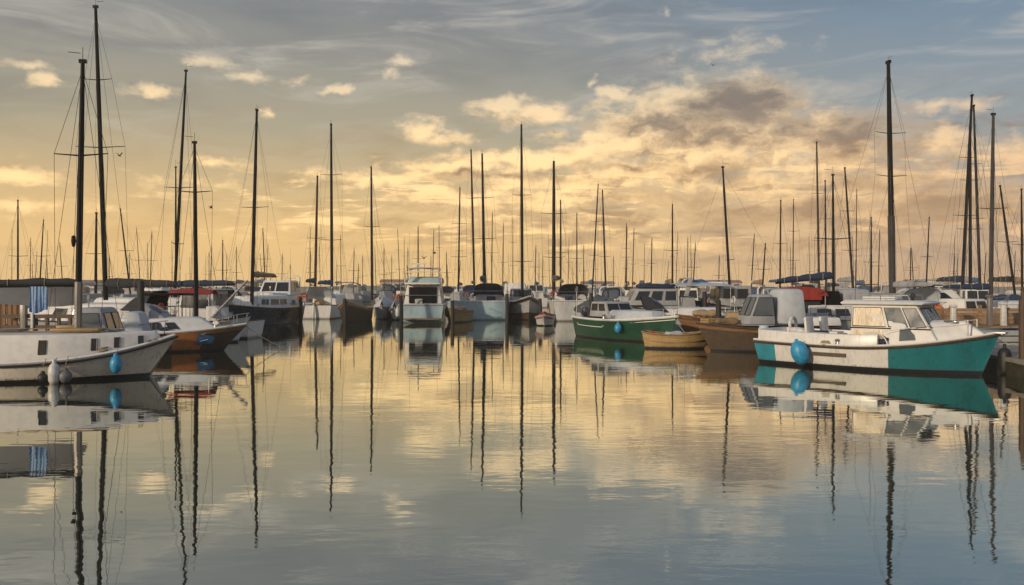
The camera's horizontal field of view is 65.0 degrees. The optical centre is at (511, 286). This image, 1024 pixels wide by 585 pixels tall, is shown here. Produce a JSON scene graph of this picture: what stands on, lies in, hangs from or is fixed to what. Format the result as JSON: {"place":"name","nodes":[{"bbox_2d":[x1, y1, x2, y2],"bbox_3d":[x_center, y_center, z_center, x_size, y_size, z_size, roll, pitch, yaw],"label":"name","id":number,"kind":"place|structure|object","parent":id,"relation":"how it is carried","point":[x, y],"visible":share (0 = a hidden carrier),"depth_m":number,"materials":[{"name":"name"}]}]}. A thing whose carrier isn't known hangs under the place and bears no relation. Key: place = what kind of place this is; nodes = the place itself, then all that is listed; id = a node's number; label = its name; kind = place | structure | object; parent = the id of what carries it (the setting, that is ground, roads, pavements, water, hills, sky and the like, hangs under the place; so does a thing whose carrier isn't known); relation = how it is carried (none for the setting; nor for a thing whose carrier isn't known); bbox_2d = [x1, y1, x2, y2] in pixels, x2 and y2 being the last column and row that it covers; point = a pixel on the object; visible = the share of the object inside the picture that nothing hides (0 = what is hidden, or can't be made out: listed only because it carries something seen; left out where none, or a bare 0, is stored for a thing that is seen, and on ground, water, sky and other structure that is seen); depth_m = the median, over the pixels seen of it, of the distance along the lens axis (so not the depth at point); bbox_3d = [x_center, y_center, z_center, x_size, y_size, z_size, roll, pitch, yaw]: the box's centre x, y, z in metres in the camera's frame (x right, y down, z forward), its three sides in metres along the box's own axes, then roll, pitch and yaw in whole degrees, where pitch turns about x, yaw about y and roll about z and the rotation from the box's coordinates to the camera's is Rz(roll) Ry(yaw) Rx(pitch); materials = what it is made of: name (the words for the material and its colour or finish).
{"place":"outdoors","nodes":[
{"label":"outdoors","id":0,"kind":"place"},
{"bbox_2d":[0,292,1023,584],"bbox_3d":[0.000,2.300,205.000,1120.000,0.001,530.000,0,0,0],"label":"water","id":1,"kind":"structure","parent":0,"point":[444,452],"depth_m":10.22,"materials":[{"name":"blue liquid"}]},
{"bbox_2d":[0,200,38,279],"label":"sailing boat","id":2,"kind":"object","parent":1,"relation":"on","point":[18,211],"visible":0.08,"depth_m":59.97,"materials":[{"name":"metal"}]},
{"bbox_2d":[25,216,60,277],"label":"sailing boat","id":3,"kind":"object","parent":1,"relation":"on","point":[41,262],"visible":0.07,"depth_m":70.96,"materials":[{"name":"metal"}]},
{"bbox_2d":[0,307,167,336],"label":"motor boat","id":4,"kind":"object","parent":1,"relation":"on","point":[134,320],"visible":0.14,"depth_m":22.99,"materials":[{"name":"white plastic"}]},
{"bbox_2d":[0,47,178,383],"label":"sailing boat","id":5,"kind":"object","parent":1,"relation":"on","point":[25,353],"visible":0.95,"depth_m":19.99,"materials":[{"name":"white wood"}]},
{"bbox_2d":[29,287,47,313],"bbox_3d":[-11.700,0.335,19.857,0.484,0.670,0.103,0,0,0],"label":"towel","id":6,"kind":"object","parent":5,"relation":"hanging from","point":[38,299],"visible":1,"depth_m":19.85,"materials":[{"name":"fabric"}]},
{"bbox_2d":[48,358,59,383],"bbox_3d":[-10.847,2.009,19.038,0.255,0.641,0.260,0,0,37],"label":"fender","id":7,"kind":"object","parent":5,"relation":"hanging from","point":[53,371],"visible":0.98,"depth_m":18.95,"materials":[{"name":"plastic"}]},
{"bbox_2d":[59,356,71,382],"bbox_3d":[-10.627,1.986,19.122,0.294,0.638,0.294,0,0,34],"label":"fender","id":8,"kind":"object","parent":5,"relation":"hanging from","point":[65,374],"visible":1,"depth_m":19.03,"materials":[{"name":"plastic"}]},
{"bbox_2d":[110,350,121,373],"bbox_3d":[-9.665,1.815,19.604,0.266,0.616,0.266,0,0,35],"label":"fender","id":9,"kind":"object","parent":5,"relation":"hanging from","point":[115,364],"visible":1,"depth_m":19.52,"materials":[{"name":"plastic"}]},
{"bbox_2d":[6,0,189,330],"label":"sailing boat","id":10,"kind":"object","parent":1,"relation":"on","point":[123,309],"visible":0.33,"depth_m":33.01,"materials":[{"name":"white plastic"}]},
{"bbox_2d":[82,208,121,299],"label":"sailing boat","id":11,"kind":"object","parent":1,"relation":"on","point":[94,284],"visible":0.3,"depth_m":56.91,"materials":[{"name":"metal"}]},
{"bbox_2d":[108,252,135,296],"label":"sailing boat","id":12,"kind":"object","parent":1,"relation":"on","point":[117,290],"visible":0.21,"depth_m":88.58,"materials":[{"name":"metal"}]},
{"bbox_2d":[110,208,148,296],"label":"sailing boat","id":13,"kind":"object","parent":1,"relation":"on","point":[128,295],"visible":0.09,"depth_m":66.95,"materials":[{"name":"metal"}]},
{"bbox_2d":[137,281,144,311],"bbox_3d":[-12.922,1.800,28.000,0.244,4.001,0.240,0,0,0],"label":"mooring pile","id":14,"kind":"object","parent":1,"relation":"in","point":[140,296],"visible":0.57,"depth_m":27.91,"materials":[{"name":"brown wood"}]},
{"bbox_2d":[94,66,234,317],"bbox_3d":[-18.113,-4.173,39.493,9.022,13.626,2.870,0,0,2],"label":"sailing boat","id":15,"kind":"object","parent":1,"relation":"on","point":[186,284],"visible":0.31,"depth_m":39.50,"materials":[{"name":"white fabric"}]},
{"bbox_2d":[87,133,248,352],"bbox_3d":[-12.394,-1.417,28.801,5.864,8.271,2.160,0,0,-4],"label":"sailing boat","id":16,"kind":"object","parent":1,"relation":"on","point":[195,333],"visible":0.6,"depth_m":28.57,"materials":[{"name":"brown wood"}]},
{"bbox_2d":[168,280,251,341],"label":"motor boat","id":17,"kind":"object","parent":1,"relation":"on","point":[213,313],"visible":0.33,"depth_m":32.61,"materials":[{"name":"white plastic"}]},
{"bbox_2d":[172,262,265,338],"bbox_3d":[-13.994,0.570,36.399,5.248,4.140,2.270,0,0,8],"label":"fishing launch","id":18,"kind":"object","parent":1,"relation":"on","point":[254,325],"visible":0.16,"depth_m":35.73,"materials":[{"name":"white plastic"}]},
{"bbox_2d":[242,228,272,295],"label":"sailing boat","id":19,"kind":"object","parent":1,"relation":"on","point":[258,281],"visible":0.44,"depth_m":83.94,"materials":[{"name":"metal"}]},
{"bbox_2d":[224,107,306,325],"bbox_3d":[-15.353,-3.964,48.578,3.170,13.208,9.104,0,0,8],"label":"sailing boat","id":20,"kind":"object","parent":1,"relation":"on","point":[275,309],"visible":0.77,"depth_m":46.58,"materials":[{"name":"plastic"}]},
{"bbox_2d":[257,276,306,305],"bbox_3d":[-17.099,-0.130,58.578,3.070,5.540,8.104,0,0,-2],"label":"motor cruiser","id":21,"kind":"object","parent":1,"relation":"on","point":[291,287],"visible":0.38,"depth_m":58.25,"materials":[{"name":"white plastic"}]},
{"bbox_2d":[300,172,326,304],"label":"sailing boat","id":22,"kind":"object","parent":1,"relation":"on","point":[311,281],"visible":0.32,"depth_m":69.91,"materials":[{"name":"white wood"}]},
{"bbox_2d":[296,120,348,318],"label":"sailing boat","id":23,"kind":"object","parent":1,"relation":"on","point":[326,302],"visible":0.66,"depth_m":58.52,"materials":[{"name":"metal"}]},
{"bbox_2d":[338,279,360,295],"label":"motor cruiser","id":24,"kind":"object","parent":1,"relation":"on","point":[350,289],"visible":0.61,"depth_m":98.02,"materials":[{"name":"white plastic"}]},
{"bbox_2d":[343,253,362,304],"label":"sailing boat","id":25,"kind":"object","parent":1,"relation":"on","point":[355,297],"visible":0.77,"depth_m":84.49,"materials":[{"name":"metal"}]},
{"bbox_2d":[338,299,373,321],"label":"rowing boat","id":26,"kind":"object","parent":1,"relation":"on","point":[356,312],"visible":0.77,"depth_m":52.61,"materials":[{"name":"brown wood"}]},
{"bbox_2d":[359,256,374,301],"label":"sailing boat","id":27,"kind":"object","parent":1,"relation":"on","point":[366,295],"visible":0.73,"depth_m":120.95,"materials":[{"name":"metal"}]},
{"bbox_2d":[364,164,398,319],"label":"sailing boat","id":28,"kind":"object","parent":1,"relation":"on","point":[382,305],"visible":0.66,"depth_m":58.41,"materials":[{"name":"fabric"}]},
{"bbox_2d":[374,250,396,303],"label":"sailing boat","id":29,"kind":"object","parent":1,"relation":"on","point":[388,289],"visible":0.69,"depth_m":87.14,"materials":[{"name":"metal"}]},
{"bbox_2d":[389,298,404,319],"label":"motor boat","id":30,"kind":"object","parent":1,"relation":"on","point":[394,305],"visible":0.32,"depth_m":54.71,"materials":[{"name":"grey plastic"}]},
{"bbox_2d":[399,296,402,323],"bbox_3d":[-6.757,2.176,49.004,0.266,3.251,0.252,0,0,0],"label":"mooring pile","id":31,"kind":"object","parent":1,"relation":"in","point":[401,309],"visible":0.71,"depth_m":48.91,"materials":[{"name":"brown wood"}]},
{"bbox_2d":[396,242,447,322],"bbox_3d":[-5.881,-0.480,54.261,3.166,6.240,9.224,0,0,-2],"label":"motor yacht","id":32,"kind":"object","parent":1,"relation":"on","point":[425,303],"visible":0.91,"depth_m":51.90,"materials":[{"name":"white plastic"}]},
{"bbox_2d":[440,252,453,301],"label":"sailing boat","id":33,"kind":"object","parent":1,"relation":"on","point":[447,292],"visible":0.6,"depth_m":95.41,"materials":[{"name":"metal"}]},
{"bbox_2d":[446,187,473,307],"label":"sailing boat","id":34,"kind":"object","parent":1,"relation":"on","point":[458,298],"visible":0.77,"depth_m":71.93,"materials":[{"name":"metal"}]},
{"bbox_2d":[446,308,473,322],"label":"work boat","id":35,"kind":"object","parent":1,"relation":"on","point":[463,316],"visible":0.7,"depth_m":51.39,"materials":[{"name":"brown wood"}]},
{"bbox_2d":[463,149,482,299],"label":"sailing boat","id":36,"kind":"object","parent":1,"relation":"on","point":[471,289],"visible":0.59,"depth_m":82.92,"materials":[{"name":"metal"}]},
{"bbox_2d":[463,153,511,319],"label":"sailing boat","id":37,"kind":"object","parent":1,"relation":"on","point":[487,302],"visible":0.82,"depth_m":56.78,"materials":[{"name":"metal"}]},
{"bbox_2d":[505,294,508,322],"bbox_3d":[-0.317,2.126,50.504,0.266,3.351,0.252,0,0,0],"label":"mooring pile","id":38,"kind":"object","parent":1,"relation":"in","point":[506,308],"visible":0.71,"depth_m":50.41,"materials":[{"name":"brown wood"}]},
{"bbox_2d":[504,253,525,298],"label":"motor cruiser","id":39,"kind":"object","parent":1,"relation":"on","point":[508,286],"visible":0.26,"depth_m":71.35,"materials":[{"name":"white glass"}]},
{"bbox_2d":[507,124,538,319],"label":"boat","id":40,"kind":"object","parent":1,"relation":"on","point":[523,304],"visible":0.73,"depth_m":58.40,"materials":[{"name":"brown wood"}]},
{"bbox_2d":[526,281,545,297],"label":"motor cruiser","id":41,"kind":"object","parent":1,"relation":"on","point":[540,289],"visible":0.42,"depth_m":101.61,"materials":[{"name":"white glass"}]},
{"bbox_2d":[527,249,547,307],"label":"sailing boat","id":42,"kind":"object","parent":1,"relation":"on","point":[537,295],"visible":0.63,"depth_m":89.45,"materials":[{"name":"metal"}]},
{"bbox_2d":[534,311,555,325],"bbox_3d":[1.951,2.039,47.609,1.230,1.202,2.702,0,0,6],"label":"tender","id":43,"kind":"object","parent":1,"relation":"on","point":[546,319],"visible":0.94,"depth_m":46.82,"materials":[{"name":"white plastic"}]},
{"bbox_2d":[550,200,569,290],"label":"sailing boat","id":44,"kind":"object","parent":1,"relation":"on","point":[560,252],"visible":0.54,"depth_m":78.93,"materials":[{"name":"black metal"}]},
{"bbox_2d":[541,161,595,320],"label":"sailing boat","id":45,"kind":"object","parent":1,"relation":"on","point":[561,303],"visible":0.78,"depth_m":55.38,"materials":[{"name":"metal"}]},
{"bbox_2d":[568,213,585,283],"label":"sailing boat","id":46,"kind":"object","parent":1,"relation":"on","point":[576,258],"visible":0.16,"depth_m":90.95,"materials":[{"name":"metal"}]},
{"bbox_2d":[584,184,601,296],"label":"sailing boat","id":47,"kind":"object","parent":1,"relation":"on","point":[591,281],"visible":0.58,"depth_m":78.95,"materials":[{"name":"metal"}]},
{"bbox_2d":[574,281,613,314],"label":"motor boat","id":48,"kind":"object","parent":1,"relation":"on","point":[598,297],"visible":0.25,"depth_m":45.56,"materials":[{"name":"white plastic"}]},
{"bbox_2d":[594,187,613,294],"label":"sailing boat","id":49,"kind":"object","parent":1,"relation":"on","point":[604,283],"visible":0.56,"depth_m":92.94,"materials":[{"name":"metal"}]},
{"bbox_2d":[599,286,624,300],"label":"motor boat","id":50,"kind":"object","parent":1,"relation":"on","point":[612,292],"visible":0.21,"depth_m":52.21,"materials":[{"name":"white rubber"}]},
{"bbox_2d":[571,286,678,341],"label":"motor boat","id":51,"kind":"object","parent":1,"relation":"on","point":[598,319],"visible":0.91,"depth_m":34.48,"materials":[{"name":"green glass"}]},
{"bbox_2d":[618,223,634,295],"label":"sailing boat","id":52,"kind":"object","parent":1,"relation":"on","point":[626,291],"visible":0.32,"depth_m":94.94,"materials":[{"name":"metal"}]},
{"bbox_2d":[661,200,682,288],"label":"sailing boat","id":53,"kind":"object","parent":1,"relation":"on","point":[670,281],"visible":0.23,"depth_m":65.95,"materials":[{"name":"metal"}]},
{"bbox_2d":[641,330,705,348],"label":"rowing boat","id":54,"kind":"object","parent":1,"relation":"on","point":[685,340],"visible":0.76,"depth_m":29.55,"materials":[{"name":"brown wood"}]},
{"bbox_2d":[615,254,738,313],"bbox_3d":[8.307,0.170,43.800,7.646,4.940,2.870,0,0,-3],"label":"motor cruiser","id":55,"kind":"object","parent":1,"relation":"on","point":[668,297],"visible":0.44,"depth_m":42.85,"materials":[{"name":"white plastic"}]},
{"bbox_2d":[636,283,672,288],"bbox_3d":[7.711,-0.013,43.582,2.000,0.355,0.413,0,0,-3],"label":"rolled sail","id":56,"kind":"object","parent":55,"relation":"on","point":[652,286],"visible":0.95,"depth_m":43.43,"materials":[{"name":"blue fabric"}]},
{"bbox_2d":[618,284,740,331],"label":"motor boat","id":57,"kind":"object","parent":1,"relation":"on","point":[649,303],"visible":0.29,"depth_m":37.82,"materials":[{"name":"fabric"}]},
{"bbox_2d":[679,288,699,300],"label":"motor boat","id":58,"kind":"object","parent":1,"relation":"on","point":[693,292],"visible":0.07,"depth_m":52.50,"materials":[{"name":"white glass"}]},
{"bbox_2d":[675,312,741,331],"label":"rowing boat","id":59,"kind":"object","parent":1,"relation":"on","point":[688,322],"visible":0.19,"depth_m":36.55,"materials":[{"name":"red wood"}]},
{"bbox_2d":[692,309,715,316],"bbox_3d":[8.815,1.222,36.782,1.100,0.357,0.443,0,0,14],"label":"net bundle","id":60,"kind":"object","parent":59,"relation":"on","point":[704,313],"visible":0.91,"depth_m":36.63,"materials":[{"name":"beige fabric"}]},
{"bbox_2d":[680,163,787,311],"bbox_3d":[12.912,-2.244,45.601,7.077,9.767,2.710,0,0,-6],"label":"boat","id":61,"kind":"object","parent":1,"relation":"on","point":[739,293],"visible":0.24,"depth_m":44.80,"materials":[{"name":"white wood"}]},
{"bbox_2d":[751,240,773,293],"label":"sailing boat","id":62,"kind":"object","parent":1,"relation":"on","point":[760,282],"visible":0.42,"depth_m":70.03,"materials":[{"name":"metal"}]},
{"bbox_2d":[695,289,841,351],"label":"motor boat","id":63,"kind":"object","parent":1,"relation":"on","point":[779,306],"visible":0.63,"depth_m":28.38,"materials":[{"name":"wood"}]},
{"bbox_2d":[714,317,738,324],"bbox_3d":[7.659,1.247,28.750,1.000,0.286,0.371,0,0,-17],"label":"net bundle","id":64,"kind":"object","parent":63,"relation":"on","point":[727,321],"visible":0.99,"depth_m":28.65,"materials":[{"name":"brown fabric"}]},
{"bbox_2d":[759,200,791,291],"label":"sailing boat","id":65,"kind":"object","parent":1,"relation":"on","point":[772,280],"visible":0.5,"depth_m":74.96,"materials":[{"name":"metal"}]},
{"bbox_2d":[783,199,813,286],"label":"sailing boat","id":66,"kind":"object","parent":1,"relation":"on","point":[793,260],"visible":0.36,"depth_m":80.95,"materials":[{"name":"blue fabric"}]},
{"bbox_2d":[741,169,871,329],"bbox_3d":[12.893,-1.094,32.200,7.046,7.468,2.570,0,0,-2],"label":"sailing boat","id":67,"kind":"object","parent":1,"relation":"on","point":[818,300],"visible":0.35,"depth_m":31.69,"materials":[{"name":"white wood"}]},
{"bbox_2d":[805,141,830,287],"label":"sailing boat","id":68,"kind":"object","parent":1,"relation":"on","point":[817,282],"visible":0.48,"depth_m":81.92,"materials":[{"name":"metal"}]},
{"bbox_2d":[813,180,845,290],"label":"sailing boat","id":69,"kind":"object","parent":1,"relation":"on","point":[828,283],"visible":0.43,"depth_m":86.92,"materials":[{"name":"metal"}]},
{"bbox_2d":[835,167,869,288],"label":"sailing boat","id":70,"kind":"object","parent":1,"relation":"on","point":[845,279],"visible":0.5,"depth_m":66.94,"materials":[{"name":"metal"}]},
{"bbox_2d":[849,189,873,288],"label":"sailing boat","id":71,"kind":"object","parent":1,"relation":"on","point":[857,281],"visible":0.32,"depth_m":99.95,"materials":[{"name":"metal"}]},
{"bbox_2d":[842,217,887,292],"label":"sailing boat","id":72,"kind":"object","parent":1,"relation":"on","point":[870,269],"visible":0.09,"depth_m":69.97,"materials":[{"name":"metal"}]},
{"bbox_2d":[857,230,887,292],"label":"sailing boat","id":73,"kind":"object","parent":1,"relation":"on","point":[867,287],"visible":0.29,"depth_m":85.99,"materials":[{"name":"metal"}]},
{"bbox_2d":[753,290,1007,374],"bbox_3d":[10.201,0.205,22.912,2.554,4.870,6.840,0,0,-45],"label":"cabin boat","id":74,"kind":"object","parent":1,"relation":"on","point":[891,333],"visible":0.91,"depth_m":21.73,"materials":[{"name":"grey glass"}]},
{"bbox_2d":[790,339,808,364],"bbox_3d":[8.188,1.856,22.864,0.501,0.743,0.480,0,0,-12],"label":"fender","id":75,"kind":"object","parent":74,"relation":"hanging from","point":[799,350],"visible":1,"depth_m":22.70,"materials":[{"name":"plastic"}]},
{"bbox_2d":[823,56,940,301],"bbox_3d":[18.397,-4.439,41.019,3.178,14.158,10.109,0,0,-10],"label":"sailing boat","id":76,"kind":"object","parent":1,"relation":"on","point":[931,294],"visible":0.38,"depth_m":39.88,"materials":[{"name":"plastic"}]},
{"bbox_2d":[874,281,896,292],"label":"motor cruiser","id":77,"kind":"object","parent":1,"relation":"on","point":[882,288],"visible":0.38,"depth_m":117.21,"materials":[{"name":"white plastic"}]},
{"bbox_2d":[908,217,943,287],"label":"sailing boat","id":78,"kind":"object","parent":1,"relation":"on","point":[922,280],"visible":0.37,"depth_m":75.98,"materials":[{"name":"metal"}]},
{"bbox_2d":[896,286,962,298],"bbox_3d":[22.169,1.306,43.822,3.078,2.668,8.398,0,0,10],"label":"motor cruiser","id":79,"kind":"object","parent":1,"relation":"on","point":[952,294],"visible":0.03,"depth_m":40.81,"materials":[{"name":"white plastic"}]},
{"bbox_2d":[932,92,1003,291],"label":"sailing boat","id":80,"kind":"object","parent":1,"relation":"on","point":[956,278],"visible":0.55,"depth_m":51.95,"materials":[{"name":"metal"}]},
{"bbox_2d":[957,290,988,299],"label":"motor boat","id":81,"kind":"object","parent":1,"relation":"on","point":[979,294],"visible":0.06,"depth_m":45.54,"materials":[{"name":"white plastic"}]},
{"bbox_2d":[939,296,1009,336],"bbox_3d":[20.218,1.539,36.207,6.109,2.203,2.279,0,0,-20],"label":"motor cruiser","id":82,"kind":"object","parent":1,"relation":"on","point":[964,303],"visible":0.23,"depth_m":35.70,"materials":[{"name":"white plastic"}]},
{"bbox_2d":[949,125,1005,293],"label":"sailing boat","id":83,"kind":"object","parent":1,"relation":"on","point":[968,278],"visible":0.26,"depth_m":54.93,"materials":[{"name":"metal"}]},
{"bbox_2d":[941,109,1018,329],"bbox_3d":[23.712,-2.908,38.914,7.332,11.096,2.468,0,0,-4],"label":"sailing boat","id":84,"kind":"object","parent":1,"relation":"on","point":[989,287],"visible":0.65,"depth_m":37.74,"materials":[{"name":"white fabric"}]},
{"bbox_2d":[956,104,1021,294],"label":"sailing boat","id":85,"kind":"object","parent":1,"relation":"on","point":[974,279],"visible":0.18,"depth_m":61.93,"materials":[{"name":"metal"}]},
{"bbox_2d":[971,324,1018,344],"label":"plank walkway","id":86,"kind":"structure","parent":1,"relation":"on","point":[1011,339],"depth_m":25.95,"materials":[{"name":"grey wood"}]},
{"bbox_2d":[932,305,1018,323],"bbox_3d":[18.600,0.962,27.598,8.600,0.660,0.125,0,0,0],"label":"board fence","id":87,"kind":"object","parent":86,"relation":"on","point":[979,313],"visible":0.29,"depth_m":27.54,"materials":[{"name":"brown wood"}]},
{"bbox_2d":[985,295,993,325],"bbox_3d":[15.694,0.782,26.400,0.200,1.020,0.200,0,0,0],"label":"dock pedestal","id":88,"kind":"object","parent":86,"relation":"on","point":[989,318],"visible":1,"depth_m":26.33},
{"bbox_2d":[999,302,1007,325],"bbox_3d":[16.143,0.907,26.400,0.200,0.770,0.200,0,0,0],"label":"dock pedestal","id":89,"kind":"object","parent":86,"relation":"on","point":[1003,313],"visible":1,"depth_m":26.33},
{"bbox_2d":[985,185,1023,294],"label":"sailing boat","id":90,"kind":"object","parent":1,"relation":"on","point":[1006,279],"visible":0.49,"depth_m":53.97,"materials":[{"name":"metal"}]},
{"bbox_2d":[993,294,1020,299],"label":"motor boat","id":91,"kind":"object","parent":1,"relation":"on","point":[1014,297],"visible":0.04,"depth_m":45.99,"materials":[{"name":"blue fabric"}]},
{"bbox_2d":[993,184,1023,293],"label":"sailing boat","id":92,"kind":"object","parent":1,"relation":"on","point":[1016,279],"visible":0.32,"depth_m":58.95,"materials":[{"name":"metal"}]},
{"bbox_2d":[0,0,1023,287],"label":"sky","id":93,"kind":"structure","parent":0,"point":[627,98],"materials":[{"name":"blue"}]},
{"bbox_2d":[90,286,1020,291],"bbox_3d":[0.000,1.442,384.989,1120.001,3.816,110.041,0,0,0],"label":"shore","id":94,"kind":"structure","parent":0,"point":[302,289],"depth_m":339.47,"materials":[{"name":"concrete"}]},
{"bbox_2d":[379,279,407,286],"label":"warehouse","id":95,"kind":"structure","parent":94,"relation":"on","point":[395,282],"depth_m":342.54,"materials":[{"name":"paint"}]},
{"bbox_2d":[580,281,614,287],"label":"warehouse","id":96,"kind":"structure","parent":94,"relation":"on","point":[586,283],"depth_m":348.43,"materials":[{"name":"white paint"}]},
{"bbox_2d":[698,280,742,287],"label":"warehouse","id":97,"kind":"structure","parent":0,"point":[735,282],"depth_m":353.21,"materials":[{"name":"paint"}]},
{"bbox_2d":[984,345,1023,378],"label":"quay","id":98,"kind":"structure","parent":0,"point":[1015,365],"depth_m":21.37,"materials":[{"name":"concrete"}]},
{"bbox_2d":[998,344,1011,373],"bbox_3d":[12.930,1.910,21.100,0.320,0.820,0.312,0,0,0],"label":"fender","id":99,"kind":"object","parent":98,"relation":"hanging from","point":[1003,352],"visible":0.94,"depth_m":21.00,"materials":[{"name":"black rubber"}]},
{"bbox_2d":[1019,287,1023,358],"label":"dock post","id":100,"kind":"object","parent":98,"relation":"on","point":[1021,328],"visible":1,"depth_m":20.39,"materials":[{"name":"brown wood"}]},
{"bbox_3d":[-19.400,2.498,26.200,11.980,2.005,1.920,0,0,0],"label":"pier","id":101,"kind":"object","parent":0,"visible":0},
{"bbox_2d":[0,304,19,326],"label":"plank fence","id":102,"kind":"object","parent":101,"relation":"on","point":[12,309],"visible":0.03,"depth_m":25.59,"materials":[{"name":"brown wood"}]},
{"bbox_2d":[20,305,27,327],"bbox_3d":[-15.375,0.890,25.320,0.210,1.210,0.180,0,0,0],"label":"post","id":103,"kind":"object","parent":101,"relation":"on","point":[23,316],"visible":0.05,"depth_m":25.25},
{"bbox_2d":[1,314,73,330],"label":"wooden railing","id":104,"kind":"object","parent":101,"relation":"on","point":[49,316],"visible":0.53,"depth_m":25.33,"materials":[{"name":"brown wood"}]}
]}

